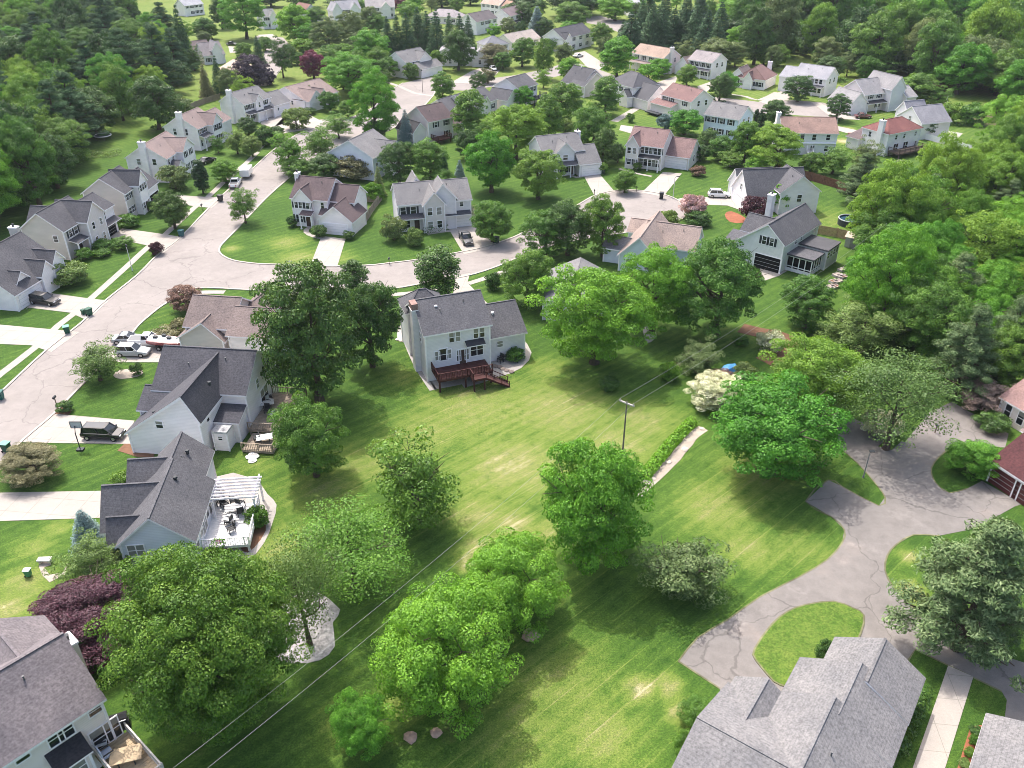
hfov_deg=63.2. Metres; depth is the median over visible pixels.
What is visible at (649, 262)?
leafy tree
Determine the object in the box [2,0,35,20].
woodland tree
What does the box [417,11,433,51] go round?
spruce tree
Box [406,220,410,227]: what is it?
window
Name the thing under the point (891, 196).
woodland tree
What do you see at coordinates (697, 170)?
round shrub
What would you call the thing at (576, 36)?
house
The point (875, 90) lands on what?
house
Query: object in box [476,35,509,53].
house
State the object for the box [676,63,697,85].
leafy tree
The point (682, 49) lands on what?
leafy tree
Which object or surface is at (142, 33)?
woodland tree
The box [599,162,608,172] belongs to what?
round shrub
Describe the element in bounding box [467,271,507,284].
pavement
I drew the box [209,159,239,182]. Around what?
leafy tree
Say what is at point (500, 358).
patio chair
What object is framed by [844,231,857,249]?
garden shed
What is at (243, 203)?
leafy tree
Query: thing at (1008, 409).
window
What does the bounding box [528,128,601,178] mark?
house
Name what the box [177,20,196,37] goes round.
leafy tree
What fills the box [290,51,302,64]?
leafy tree
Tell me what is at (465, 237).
parked car
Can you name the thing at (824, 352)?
leafy tree
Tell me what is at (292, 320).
leafy tree
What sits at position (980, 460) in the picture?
leafy tree
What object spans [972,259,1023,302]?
woodland tree
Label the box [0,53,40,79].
woodland tree
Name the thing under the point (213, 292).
pavement
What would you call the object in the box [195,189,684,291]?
kerb
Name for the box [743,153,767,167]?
leafy tree
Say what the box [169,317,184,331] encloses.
round shrub
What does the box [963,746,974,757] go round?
round shrub
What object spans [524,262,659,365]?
leafy tree
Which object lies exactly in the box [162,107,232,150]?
house
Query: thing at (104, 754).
patio chair
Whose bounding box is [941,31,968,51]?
woodland tree
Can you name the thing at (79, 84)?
woodland tree
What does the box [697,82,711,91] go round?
driveway
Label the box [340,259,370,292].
leafy tree
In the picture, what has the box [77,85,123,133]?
woodland tree
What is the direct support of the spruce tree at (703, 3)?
on the ground
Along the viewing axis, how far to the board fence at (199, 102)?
252.07 m
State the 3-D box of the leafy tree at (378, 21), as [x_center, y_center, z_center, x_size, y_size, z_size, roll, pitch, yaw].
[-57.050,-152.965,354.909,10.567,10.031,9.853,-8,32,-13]
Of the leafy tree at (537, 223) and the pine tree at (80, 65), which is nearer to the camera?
the leafy tree at (537, 223)
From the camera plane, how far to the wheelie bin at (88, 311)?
129.06 m
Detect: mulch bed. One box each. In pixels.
[55,407,71,414]
[117,444,153,456]
[240,525,265,552]
[725,211,744,222]
[738,324,797,365]
[958,725,981,767]
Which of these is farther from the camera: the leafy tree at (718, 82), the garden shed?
the leafy tree at (718, 82)
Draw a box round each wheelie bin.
[0,389,3,399]
[0,440,10,452]
[22,567,31,577]
[62,324,69,333]
[84,307,92,315]
[177,229,183,236]
[216,194,222,200]
[493,236,499,243]
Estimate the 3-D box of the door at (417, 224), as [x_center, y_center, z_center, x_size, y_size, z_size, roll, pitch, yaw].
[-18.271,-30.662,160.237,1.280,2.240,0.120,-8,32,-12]
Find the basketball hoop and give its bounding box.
[69,421,84,450]
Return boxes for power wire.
[176,403,614,765]
[209,403,633,766]
[621,232,874,397]
[638,251,863,400]
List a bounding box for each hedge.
[89,148,121,157]
[422,224,447,232]
[638,415,698,478]
[837,77,850,84]
[899,685,934,758]
[950,120,984,126]
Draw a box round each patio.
[215,473,276,557]
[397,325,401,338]
[430,342,531,388]
[619,125,632,132]
[643,327,656,342]
[929,131,972,148]
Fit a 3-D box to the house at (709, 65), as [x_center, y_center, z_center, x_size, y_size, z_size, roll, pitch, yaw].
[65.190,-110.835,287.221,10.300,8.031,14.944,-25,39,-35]
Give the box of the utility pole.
[619,398,634,451]
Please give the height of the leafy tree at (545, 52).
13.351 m
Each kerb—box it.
[0,291,179,462]
[3,83,402,390]
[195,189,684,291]
[218,91,525,266]
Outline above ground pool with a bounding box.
[837,214,857,228]
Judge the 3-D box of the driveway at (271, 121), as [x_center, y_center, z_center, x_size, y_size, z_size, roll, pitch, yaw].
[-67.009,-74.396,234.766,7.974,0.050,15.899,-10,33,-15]
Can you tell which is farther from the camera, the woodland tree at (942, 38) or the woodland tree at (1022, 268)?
the woodland tree at (942, 38)
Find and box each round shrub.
[55,400,72,412]
[74,247,95,259]
[91,238,114,250]
[94,247,110,257]
[106,470,125,483]
[111,235,135,248]
[117,213,140,227]
[128,362,143,375]
[147,201,155,210]
[148,241,164,254]
[151,323,179,335]
[155,165,190,190]
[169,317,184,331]
[242,505,268,528]
[266,130,284,141]
[268,126,284,134]
[285,215,297,226]
[304,107,315,114]
[310,224,326,237]
[342,230,354,238]
[471,205,475,223]
[484,272,502,290]
[505,346,525,361]
[557,117,573,132]
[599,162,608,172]
[599,376,620,391]
[612,168,637,192]
[625,113,634,122]
[632,162,641,170]
[659,361,681,381]
[661,209,682,223]
[671,728,689,756]
[675,693,710,726]
[678,194,707,214]
[683,369,743,412]
[684,210,712,225]
[689,165,705,175]
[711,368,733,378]
[732,361,758,385]
[733,335,748,345]
[738,195,766,215]
[756,329,785,352]
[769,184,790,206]
[814,638,831,658]
[860,408,904,437]
[943,102,965,122]
[957,756,970,767]
[959,101,988,124]
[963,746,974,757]
[968,723,980,734]
[968,733,977,745]
[971,410,1012,433]
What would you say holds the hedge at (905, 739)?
on the ground
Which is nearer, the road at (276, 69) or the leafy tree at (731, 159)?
the leafy tree at (731, 159)
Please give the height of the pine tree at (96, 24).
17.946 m
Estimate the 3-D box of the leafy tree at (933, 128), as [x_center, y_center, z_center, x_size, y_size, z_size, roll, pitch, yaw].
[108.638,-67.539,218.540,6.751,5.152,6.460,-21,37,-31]
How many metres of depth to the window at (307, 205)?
160.35 m
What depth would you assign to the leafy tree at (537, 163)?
171.64 m
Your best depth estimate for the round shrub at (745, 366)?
110.66 m
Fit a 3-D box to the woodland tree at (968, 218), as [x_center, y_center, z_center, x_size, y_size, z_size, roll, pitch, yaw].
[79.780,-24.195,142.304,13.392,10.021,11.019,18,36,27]
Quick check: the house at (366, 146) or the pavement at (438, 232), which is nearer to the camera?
the pavement at (438, 232)
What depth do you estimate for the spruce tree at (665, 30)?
321.46 m
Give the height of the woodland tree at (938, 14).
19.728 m
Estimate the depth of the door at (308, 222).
162.08 m
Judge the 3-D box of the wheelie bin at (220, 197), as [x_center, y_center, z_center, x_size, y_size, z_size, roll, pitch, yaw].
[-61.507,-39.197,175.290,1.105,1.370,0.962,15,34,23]
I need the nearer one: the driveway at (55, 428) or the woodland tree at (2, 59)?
the driveway at (55, 428)
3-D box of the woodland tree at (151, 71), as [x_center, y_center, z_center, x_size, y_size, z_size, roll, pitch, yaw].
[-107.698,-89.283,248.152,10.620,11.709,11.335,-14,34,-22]
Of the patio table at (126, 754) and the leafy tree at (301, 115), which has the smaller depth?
the patio table at (126, 754)
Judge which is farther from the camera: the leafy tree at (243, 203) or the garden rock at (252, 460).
the leafy tree at (243, 203)
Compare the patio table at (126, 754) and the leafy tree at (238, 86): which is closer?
the patio table at (126, 754)
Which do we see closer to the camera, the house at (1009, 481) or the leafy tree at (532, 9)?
the house at (1009, 481)
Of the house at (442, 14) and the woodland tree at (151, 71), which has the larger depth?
the house at (442, 14)
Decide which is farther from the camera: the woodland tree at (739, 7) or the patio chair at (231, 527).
the woodland tree at (739, 7)
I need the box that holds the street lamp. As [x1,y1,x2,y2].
[862,450,874,477]
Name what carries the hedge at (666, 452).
on the ground
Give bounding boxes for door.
[18,283,42,309]
[108,223,117,235]
[150,189,158,201]
[279,104,289,114]
[305,217,310,226]
[311,101,323,110]
[322,222,347,234]
[414,219,420,228]
[457,215,470,226]
[458,348,466,363]
[582,164,601,175]
[665,157,686,169]
[733,191,741,207]
[752,252,781,273]
[849,239,854,248]
[986,463,1021,500]
[1009,479,1023,505]
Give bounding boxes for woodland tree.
[0,2,10,21]
[0,9,24,28]
[0,25,22,42]
[0,35,36,65]
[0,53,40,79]
[0,56,5,75]
[0,64,39,82]
[0,71,44,124]
[0,83,12,103]
[0,100,36,183]
[0,113,61,207]
[0,119,37,176]
[0,143,22,226]
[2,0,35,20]
[10,101,51,132]
[16,2,53,28]
[16,86,52,120]
[22,23,76,74]
[32,55,72,80]
[32,67,59,79]
[32,131,79,188]
[33,112,91,163]
[40,0,65,13]
[45,69,87,91]
[49,0,91,38]
[52,13,87,44]
[64,27,91,48]
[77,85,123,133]
[82,30,129,64]
[84,51,133,107]
[85,5,95,22]
[89,56,136,120]
[108,19,143,40]
[112,0,138,14]
[112,7,130,18]
[127,17,145,38]
[132,64,169,86]
[136,11,160,29]
[138,21,171,54]
[153,20,167,28]
[729,0,758,21]
[737,2,777,64]
[755,0,767,7]
[765,0,804,44]
[785,0,804,17]
[794,18,802,28]
[799,0,821,14]
[801,1,838,52]
[811,36,843,60]
[814,0,862,27]
[838,4,896,51]
[838,220,938,333]
[842,244,901,301]
[842,267,888,310]
[845,158,930,243]
[846,207,919,257]
[848,9,905,63]
[852,0,875,11]
[860,0,884,12]
[869,166,919,219]
[871,222,954,266]
[877,0,892,7]
[882,272,978,358]
[883,0,909,10]
[887,262,972,331]
[888,0,926,66]
[895,172,959,226]
[902,17,939,69]
[904,0,952,17]
[905,0,948,19]
[905,247,949,266]
[906,18,966,82]
[912,165,968,221]
[915,131,988,194]
[922,8,964,51]
[922,218,967,252]
[933,41,996,94]
[937,243,979,272]
[937,319,1000,381]
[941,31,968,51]
[944,0,977,23]
[947,187,996,228]
[952,165,989,195]
[952,210,1021,261]
[955,209,1023,266]
[958,34,1014,87]
[962,0,992,25]
[962,15,987,36]
[963,0,1023,43]
[963,171,993,190]
[967,280,1017,315]
[968,298,1008,360]
[970,139,1022,186]
[971,198,1023,236]
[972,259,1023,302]
[977,260,1023,287]
[978,112,1023,153]
[979,47,1023,95]
[980,151,1023,200]
[983,316,1023,384]
[989,251,1023,284]
[993,59,1023,98]
[994,209,1023,256]
[997,99,1023,141]
[998,8,1023,39]
[1001,191,1023,208]
[1006,38,1023,57]
[1009,0,1023,21]
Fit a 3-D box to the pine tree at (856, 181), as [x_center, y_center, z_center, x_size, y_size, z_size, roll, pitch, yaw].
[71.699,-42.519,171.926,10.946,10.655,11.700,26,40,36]
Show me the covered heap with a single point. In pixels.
(729, 367)
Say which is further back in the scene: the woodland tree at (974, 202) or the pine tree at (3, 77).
the pine tree at (3, 77)
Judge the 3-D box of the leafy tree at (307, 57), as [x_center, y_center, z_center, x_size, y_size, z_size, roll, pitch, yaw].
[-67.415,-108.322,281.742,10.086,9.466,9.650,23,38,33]
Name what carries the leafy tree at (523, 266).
on the ground
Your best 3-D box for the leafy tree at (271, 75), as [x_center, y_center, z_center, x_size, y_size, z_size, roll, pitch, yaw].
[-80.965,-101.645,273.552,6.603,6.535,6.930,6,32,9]
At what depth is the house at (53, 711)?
60.40 m
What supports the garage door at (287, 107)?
in the house at (257, 103)
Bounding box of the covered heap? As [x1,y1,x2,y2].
[721,363,736,373]
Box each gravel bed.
[39,562,67,581]
[113,369,142,378]
[268,592,339,662]
[638,426,707,495]
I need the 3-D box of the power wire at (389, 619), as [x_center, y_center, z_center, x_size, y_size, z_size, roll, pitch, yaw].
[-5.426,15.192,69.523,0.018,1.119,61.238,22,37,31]
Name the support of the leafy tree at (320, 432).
on the ground
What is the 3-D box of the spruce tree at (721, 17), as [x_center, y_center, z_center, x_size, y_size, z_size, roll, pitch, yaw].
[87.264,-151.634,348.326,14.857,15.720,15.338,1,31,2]
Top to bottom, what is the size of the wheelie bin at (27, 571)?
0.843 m
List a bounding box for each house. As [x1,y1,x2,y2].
[0,223,66,311]
[0,615,163,767]
[19,192,121,259]
[80,165,158,215]
[99,431,263,564]
[124,131,196,182]
[124,345,306,453]
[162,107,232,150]
[174,0,204,16]
[176,289,298,364]
[190,39,225,64]
[218,85,290,123]
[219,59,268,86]
[257,8,277,28]
[279,78,338,110]
[289,170,367,235]
[296,2,323,24]
[327,0,361,20]
[327,128,402,180]
[364,0,394,18]
[389,47,442,78]
[390,170,472,232]
[395,102,463,143]
[396,288,527,392]
[428,8,465,24]
[431,86,497,114]
[439,45,487,66]
[460,10,497,34]
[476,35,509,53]
[480,0,517,13]
[490,73,546,108]
[494,6,523,26]
[499,29,540,50]
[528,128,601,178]
[542,22,593,51]
[542,257,605,320]
[561,65,602,97]
[602,210,703,273]
[609,70,663,110]
[624,0,639,15]
[624,125,699,172]
[629,43,680,73]
[645,82,714,116]
[672,637,925,767]
[674,49,727,79]
[703,101,754,139]
[724,191,840,276]
[727,164,821,214]
[732,59,777,89]
[772,110,838,154]
[777,63,839,97]
[827,70,917,114]
[845,116,925,158]
[895,99,951,139]
[969,713,1023,767]
[986,379,1023,505]
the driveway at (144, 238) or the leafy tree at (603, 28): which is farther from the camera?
the leafy tree at (603, 28)
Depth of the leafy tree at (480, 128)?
209.32 m
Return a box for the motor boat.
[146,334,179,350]
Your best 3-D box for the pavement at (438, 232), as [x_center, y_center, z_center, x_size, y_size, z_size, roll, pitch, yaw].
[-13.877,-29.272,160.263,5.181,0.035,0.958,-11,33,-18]
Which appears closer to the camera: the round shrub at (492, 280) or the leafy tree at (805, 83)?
the round shrub at (492, 280)
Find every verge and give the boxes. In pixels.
[678,448,885,660]
[678,661,719,688]
[752,601,864,686]
[884,534,951,630]
[908,649,1001,691]
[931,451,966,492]
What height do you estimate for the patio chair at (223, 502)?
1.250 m
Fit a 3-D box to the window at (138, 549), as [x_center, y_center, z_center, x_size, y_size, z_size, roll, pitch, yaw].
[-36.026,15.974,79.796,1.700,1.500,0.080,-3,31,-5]
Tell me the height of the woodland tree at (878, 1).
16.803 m
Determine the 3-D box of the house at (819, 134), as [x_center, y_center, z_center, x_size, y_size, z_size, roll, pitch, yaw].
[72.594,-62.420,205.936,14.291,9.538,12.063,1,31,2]
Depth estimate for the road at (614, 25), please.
399.04 m
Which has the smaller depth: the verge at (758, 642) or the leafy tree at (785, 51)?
the verge at (758, 642)
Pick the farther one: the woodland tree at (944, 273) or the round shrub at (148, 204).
the round shrub at (148, 204)
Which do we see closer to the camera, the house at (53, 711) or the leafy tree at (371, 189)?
the house at (53, 711)
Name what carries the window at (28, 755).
in the house at (53, 711)
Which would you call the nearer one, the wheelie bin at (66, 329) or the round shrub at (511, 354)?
the round shrub at (511, 354)
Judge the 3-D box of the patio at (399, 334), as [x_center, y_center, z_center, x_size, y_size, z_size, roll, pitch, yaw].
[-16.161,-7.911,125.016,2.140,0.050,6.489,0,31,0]
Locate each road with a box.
[0,83,684,460]
[257,36,287,75]
[405,64,840,116]
[586,16,632,31]
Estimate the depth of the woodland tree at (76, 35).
295.70 m
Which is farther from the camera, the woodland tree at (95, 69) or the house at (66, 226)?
the woodland tree at (95, 69)
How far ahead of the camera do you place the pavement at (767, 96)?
260.62 m
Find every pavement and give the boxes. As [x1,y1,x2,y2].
[0,152,259,377]
[201,290,225,293]
[304,227,320,238]
[387,82,431,95]
[391,289,436,295]
[427,230,449,234]
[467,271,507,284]
[611,107,638,121]
[619,168,650,176]
[731,92,777,100]
[913,666,972,767]
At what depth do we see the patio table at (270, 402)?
104.94 m
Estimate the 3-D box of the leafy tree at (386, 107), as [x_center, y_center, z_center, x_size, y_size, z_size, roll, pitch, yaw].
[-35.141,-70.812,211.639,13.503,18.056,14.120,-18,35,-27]
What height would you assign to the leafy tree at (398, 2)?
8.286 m
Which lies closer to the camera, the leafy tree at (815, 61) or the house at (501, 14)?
the leafy tree at (815, 61)
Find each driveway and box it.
[0,325,78,351]
[0,491,100,520]
[23,414,133,443]
[26,293,107,319]
[110,228,182,252]
[111,336,177,361]
[179,195,223,207]
[228,46,239,52]
[258,34,276,40]
[261,112,348,148]
[261,115,284,126]
[312,236,344,266]
[449,224,492,253]
[453,273,486,302]
[454,68,484,83]
[574,51,604,69]
[584,174,614,195]
[642,172,681,195]
[657,76,676,90]
[677,197,740,209]
[680,402,1023,720]
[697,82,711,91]
[759,91,789,103]
[760,268,787,280]
[811,102,858,119]
[838,126,855,132]
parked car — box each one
[28,291,60,306]
[79,421,125,441]
[110,331,141,344]
[114,341,151,357]
[127,331,156,345]
[198,156,216,164]
[226,41,235,44]
[228,177,241,187]
[458,231,473,245]
[489,65,496,70]
[572,53,583,57]
[707,188,730,197]
[854,112,871,118]
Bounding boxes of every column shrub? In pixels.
[191,159,209,193]
[753,109,759,121]
[757,109,765,127]
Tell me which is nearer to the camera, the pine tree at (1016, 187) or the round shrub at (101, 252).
the round shrub at (101, 252)
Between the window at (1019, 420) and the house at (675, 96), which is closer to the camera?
the window at (1019, 420)
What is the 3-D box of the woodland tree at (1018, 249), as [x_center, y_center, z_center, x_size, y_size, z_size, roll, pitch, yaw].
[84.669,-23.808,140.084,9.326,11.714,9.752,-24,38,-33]
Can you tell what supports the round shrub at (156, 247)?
on the ground
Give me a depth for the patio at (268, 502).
90.74 m
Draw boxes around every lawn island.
[754,602,862,685]
[878,436,901,449]
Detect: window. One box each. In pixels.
[14,752,31,766]
[46,730,66,749]
[52,235,58,242]
[57,724,76,742]
[68,229,72,237]
[72,758,89,767]
[73,226,78,234]
[87,705,102,719]
[87,714,123,748]
[125,544,146,556]
[136,158,141,164]
[154,420,164,428]
[202,516,207,536]
[208,497,213,516]
[255,377,259,389]
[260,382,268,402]
[305,202,309,208]
[400,207,405,214]
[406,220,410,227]
[410,206,416,213]
[427,207,432,215]
[428,221,433,228]
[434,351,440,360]
[436,207,441,214]
[437,220,442,227]
[438,347,448,361]
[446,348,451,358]
[448,332,455,342]
[454,332,460,342]
[456,350,460,361]
[459,201,463,206]
[464,348,469,359]
[470,345,483,356]
[473,328,479,338]
[478,328,484,337]
[496,340,502,347]
[761,235,767,244]
[768,237,774,246]
[796,194,802,201]
[823,145,828,151]
[1003,403,1013,418]
[1014,410,1023,426]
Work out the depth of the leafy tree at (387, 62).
280.36 m
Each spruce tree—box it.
[68,509,105,556]
[172,5,200,69]
[198,63,216,97]
[211,55,225,94]
[251,35,268,64]
[374,166,387,197]
[381,16,395,55]
[390,15,402,53]
[396,12,417,50]
[397,110,415,143]
[411,7,425,47]
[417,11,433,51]
[425,9,445,57]
[439,153,449,175]
[443,13,454,38]
[454,13,465,31]
[454,160,464,177]
[463,15,476,48]
[527,6,543,37]
[617,12,643,55]
[617,19,625,49]
[631,0,652,37]
[638,4,666,45]
[641,0,657,28]
[650,8,677,50]
[656,0,675,25]
[664,8,683,50]
[672,8,691,49]
[675,0,694,31]
[680,5,708,51]
[686,9,715,52]
[692,0,712,28]
[705,19,726,50]
[708,2,729,38]
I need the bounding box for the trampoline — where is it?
[93,133,111,140]
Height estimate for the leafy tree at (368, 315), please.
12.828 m
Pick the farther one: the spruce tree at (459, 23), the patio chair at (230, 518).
the spruce tree at (459, 23)
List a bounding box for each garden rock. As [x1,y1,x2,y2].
[248,458,256,462]
[404,731,416,744]
[430,727,442,737]
[522,628,539,641]
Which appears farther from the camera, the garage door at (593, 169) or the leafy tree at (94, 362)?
the garage door at (593, 169)
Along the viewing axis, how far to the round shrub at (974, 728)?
66.09 m
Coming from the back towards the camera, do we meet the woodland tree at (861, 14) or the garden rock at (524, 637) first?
the woodland tree at (861, 14)
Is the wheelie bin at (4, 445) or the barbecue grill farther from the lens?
the wheelie bin at (4, 445)
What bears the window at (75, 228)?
in the house at (66, 226)
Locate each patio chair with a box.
[91,739,107,748]
[95,744,113,759]
[219,496,228,509]
[223,514,232,525]
[226,520,236,534]
[234,499,245,505]
[236,506,244,517]
[263,403,269,413]
[497,352,503,363]
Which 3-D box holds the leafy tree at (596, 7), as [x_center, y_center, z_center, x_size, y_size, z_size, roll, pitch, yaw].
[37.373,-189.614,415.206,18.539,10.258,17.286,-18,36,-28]
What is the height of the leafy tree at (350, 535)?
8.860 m
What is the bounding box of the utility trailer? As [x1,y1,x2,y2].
[239,165,252,176]
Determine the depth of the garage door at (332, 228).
158.33 m
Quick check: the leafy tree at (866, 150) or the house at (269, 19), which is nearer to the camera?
the leafy tree at (866, 150)
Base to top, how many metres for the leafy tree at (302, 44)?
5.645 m
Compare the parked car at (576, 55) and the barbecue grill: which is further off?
the parked car at (576, 55)
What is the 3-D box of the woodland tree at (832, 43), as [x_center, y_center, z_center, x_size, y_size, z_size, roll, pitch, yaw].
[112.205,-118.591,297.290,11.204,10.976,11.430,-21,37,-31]
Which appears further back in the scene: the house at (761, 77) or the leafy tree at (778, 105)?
the house at (761, 77)
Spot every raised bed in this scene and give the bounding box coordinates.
[828,278,839,283]
[833,278,843,283]
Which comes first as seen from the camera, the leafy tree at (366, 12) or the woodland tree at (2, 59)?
the woodland tree at (2, 59)
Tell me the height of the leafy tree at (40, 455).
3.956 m
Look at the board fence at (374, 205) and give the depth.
169.36 m
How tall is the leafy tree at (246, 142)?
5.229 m
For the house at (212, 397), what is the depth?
99.78 m
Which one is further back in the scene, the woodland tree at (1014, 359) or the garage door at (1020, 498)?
the woodland tree at (1014, 359)
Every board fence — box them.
[190,93,220,107]
[366,196,381,221]
[778,164,854,195]
[817,225,847,238]
[924,134,971,149]
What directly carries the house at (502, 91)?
on the ground
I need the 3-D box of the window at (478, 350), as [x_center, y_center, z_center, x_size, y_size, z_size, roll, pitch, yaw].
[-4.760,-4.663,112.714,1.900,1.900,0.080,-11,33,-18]
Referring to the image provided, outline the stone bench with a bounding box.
[36,556,51,564]
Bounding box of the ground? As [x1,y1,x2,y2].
[0,0,1023,767]
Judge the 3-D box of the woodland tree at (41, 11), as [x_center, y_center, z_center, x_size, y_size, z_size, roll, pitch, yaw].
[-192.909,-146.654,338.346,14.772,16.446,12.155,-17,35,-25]
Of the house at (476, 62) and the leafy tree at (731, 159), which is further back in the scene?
the house at (476, 62)
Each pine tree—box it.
[0,26,6,38]
[0,70,14,95]
[17,23,35,46]
[21,11,50,43]
[34,78,90,147]
[37,18,73,58]
[49,69,108,140]
[66,40,101,87]
[82,0,101,12]
[84,0,122,33]
[91,18,107,47]
[98,27,151,78]
[99,0,125,23]
[121,32,144,66]
[135,22,194,84]
[146,1,173,28]
[162,27,198,72]
[836,152,880,202]
[881,514,1023,692]
[918,302,1003,400]
[931,173,942,191]
[949,250,987,299]
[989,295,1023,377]
[991,178,1023,203]
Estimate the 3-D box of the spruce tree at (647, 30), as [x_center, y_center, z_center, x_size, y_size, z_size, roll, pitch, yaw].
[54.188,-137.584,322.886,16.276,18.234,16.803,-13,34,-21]
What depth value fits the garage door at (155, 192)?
173.46 m
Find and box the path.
[405,346,434,390]
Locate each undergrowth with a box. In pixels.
[0,0,191,204]
[723,7,1023,96]
[881,165,1023,379]
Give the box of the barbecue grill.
[109,710,131,730]
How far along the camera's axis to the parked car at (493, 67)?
295.88 m
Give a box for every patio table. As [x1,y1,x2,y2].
[109,743,141,767]
[223,514,235,524]
[224,502,243,513]
[256,433,272,443]
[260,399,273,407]
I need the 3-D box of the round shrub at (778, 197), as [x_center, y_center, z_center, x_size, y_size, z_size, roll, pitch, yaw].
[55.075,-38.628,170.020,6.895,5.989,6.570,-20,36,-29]
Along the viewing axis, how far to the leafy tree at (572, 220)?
145.25 m
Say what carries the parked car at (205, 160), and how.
on the ground
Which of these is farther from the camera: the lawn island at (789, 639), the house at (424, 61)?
the house at (424, 61)
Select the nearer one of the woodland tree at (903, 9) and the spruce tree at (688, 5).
the woodland tree at (903, 9)
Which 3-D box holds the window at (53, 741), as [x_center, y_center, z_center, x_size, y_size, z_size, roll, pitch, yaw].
[-32.634,25.298,59.477,0.080,1.500,1.200,24,39,34]
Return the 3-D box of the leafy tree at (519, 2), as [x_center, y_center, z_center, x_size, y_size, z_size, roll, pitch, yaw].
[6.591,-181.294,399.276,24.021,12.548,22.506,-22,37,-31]
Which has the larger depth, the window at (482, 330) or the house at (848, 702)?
the window at (482, 330)
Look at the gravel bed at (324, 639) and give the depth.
74.55 m
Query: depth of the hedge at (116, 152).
203.46 m
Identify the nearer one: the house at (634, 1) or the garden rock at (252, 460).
the garden rock at (252, 460)
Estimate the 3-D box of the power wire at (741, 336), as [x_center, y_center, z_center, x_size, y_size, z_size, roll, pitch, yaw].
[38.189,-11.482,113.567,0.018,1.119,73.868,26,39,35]
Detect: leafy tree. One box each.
[0,439,63,488]
[27,560,151,674]
[42,526,122,584]
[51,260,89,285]
[67,334,127,383]
[82,537,314,746]
[110,549,134,571]
[126,75,185,129]
[149,189,189,228]
[165,64,182,84]
[166,284,201,311]
[171,96,194,112]
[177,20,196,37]
[183,46,204,70]
[190,17,214,35]
[196,30,211,41]
[204,20,218,38]
[207,135,224,152]
[208,0,232,28]
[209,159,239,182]
[214,66,240,94]
[216,0,266,38]
[220,127,247,153]
[226,187,259,223]
[228,72,254,90]
[231,53,269,87]
[233,42,252,57]
[236,116,258,136]
[239,135,262,156]
[245,258,362,403]
[254,124,275,146]
[255,36,273,50]
[259,520,349,646]
[260,0,284,6]
[261,66,276,84]
[266,390,350,477]
[267,35,296,77]
[268,131,310,171]
[272,2,311,39]
[279,490,415,603]
[281,107,311,129]
[281,158,309,177]
[286,0,317,3]
[286,43,295,64]
[290,38,312,52]
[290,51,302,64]
[291,23,316,38]
[296,0,311,4]
[296,29,314,41]
[298,120,337,157]
[299,49,326,78]
[304,153,339,176]
[306,6,325,22]
[308,15,346,54]
[313,44,341,65]
[316,91,340,110]
[320,51,381,90]
[320,110,358,138]
[324,686,395,761]
[330,43,353,58]
[332,155,373,179]
[333,10,365,45]
[336,72,346,89]
[338,100,356,117]
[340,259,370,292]
[340,280,403,367]
[341,31,357,49]
[346,49,368,72]
[346,66,401,132]
[349,27,391,56]
[358,0,364,9]
[358,6,384,30]
[362,119,390,136]
[363,182,384,200]
[365,424,462,530]
[366,13,389,35]
[366,45,390,67]
[367,571,524,740]
[376,56,399,75]
[377,141,415,182]
[378,67,392,84]
[379,213,407,239]
[394,0,404,13]
[395,0,423,20]
[401,12,431,27]
[402,62,418,78]
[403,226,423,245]
[407,137,450,180]
[409,0,422,5]
[412,243,460,294]
[424,0,439,11]
[429,50,446,65]
[430,70,455,98]
[431,168,455,179]
[433,0,449,7]
[441,29,477,70]
[449,0,464,10]
[450,88,490,132]
[453,129,479,156]
[457,525,571,643]
[461,129,516,192]
[462,0,479,4]
[468,71,487,87]
[468,122,499,140]
[469,200,514,241]
[478,43,509,66]
[480,103,550,159]
[481,68,496,83]
[486,23,500,35]
[493,51,512,69]
[497,247,555,310]
[500,16,516,33]
[501,0,548,13]
[508,37,537,66]
[511,148,567,199]
[513,85,534,105]
[514,20,526,31]
[515,3,532,23]
[516,208,572,255]
[524,0,545,14]
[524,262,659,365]
[529,6,543,16]
[532,68,552,87]
[533,38,554,73]
[534,17,555,34]
[535,94,563,134]
[537,436,655,575]
[539,81,585,119]
[541,197,591,255]
[546,0,601,10]
[547,37,557,49]
[551,1,591,23]
[554,42,574,60]
[555,56,579,77]
[560,20,576,26]
[572,101,616,149]
[578,0,600,13]
[581,193,626,257]
[589,21,614,44]
[589,75,623,112]
[593,127,618,163]
[596,0,634,20]
[596,36,611,61]
[598,35,638,76]
[612,142,625,162]
[619,241,697,333]
[627,535,739,609]
[631,2,640,15]
[638,64,663,81]
[649,58,671,75]
[656,113,672,128]
[667,235,768,338]
[668,109,703,134]
[671,0,682,8]
[673,334,724,375]
[674,38,694,58]
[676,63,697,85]
[693,36,707,51]
[696,144,710,160]
[697,128,718,147]
[699,36,742,64]
[704,0,717,17]
[707,72,734,101]
[708,134,738,160]
[709,368,854,487]
[714,0,763,20]
[717,41,751,66]
[717,71,741,95]
[717,149,743,166]
[726,25,745,49]
[728,121,764,163]
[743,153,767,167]
[745,123,804,167]
[752,43,773,64]
[758,331,877,412]
[762,99,793,127]
[763,45,784,69]
[775,44,790,65]
[779,274,837,332]
[781,75,815,101]
[785,35,798,54]
[797,43,805,54]
[797,152,826,172]
[811,46,825,63]
[813,294,913,352]
[816,55,847,73]
[821,142,856,173]
[822,345,972,450]
[826,93,852,120]
[840,51,857,75]
[850,134,886,165]
[853,53,903,74]
[854,55,880,77]
[903,72,939,99]
[924,81,953,103]
[925,124,937,132]
[942,437,1000,481]
[959,375,1016,412]
[973,93,1023,140]
[994,374,1022,401]
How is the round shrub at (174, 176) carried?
on the ground

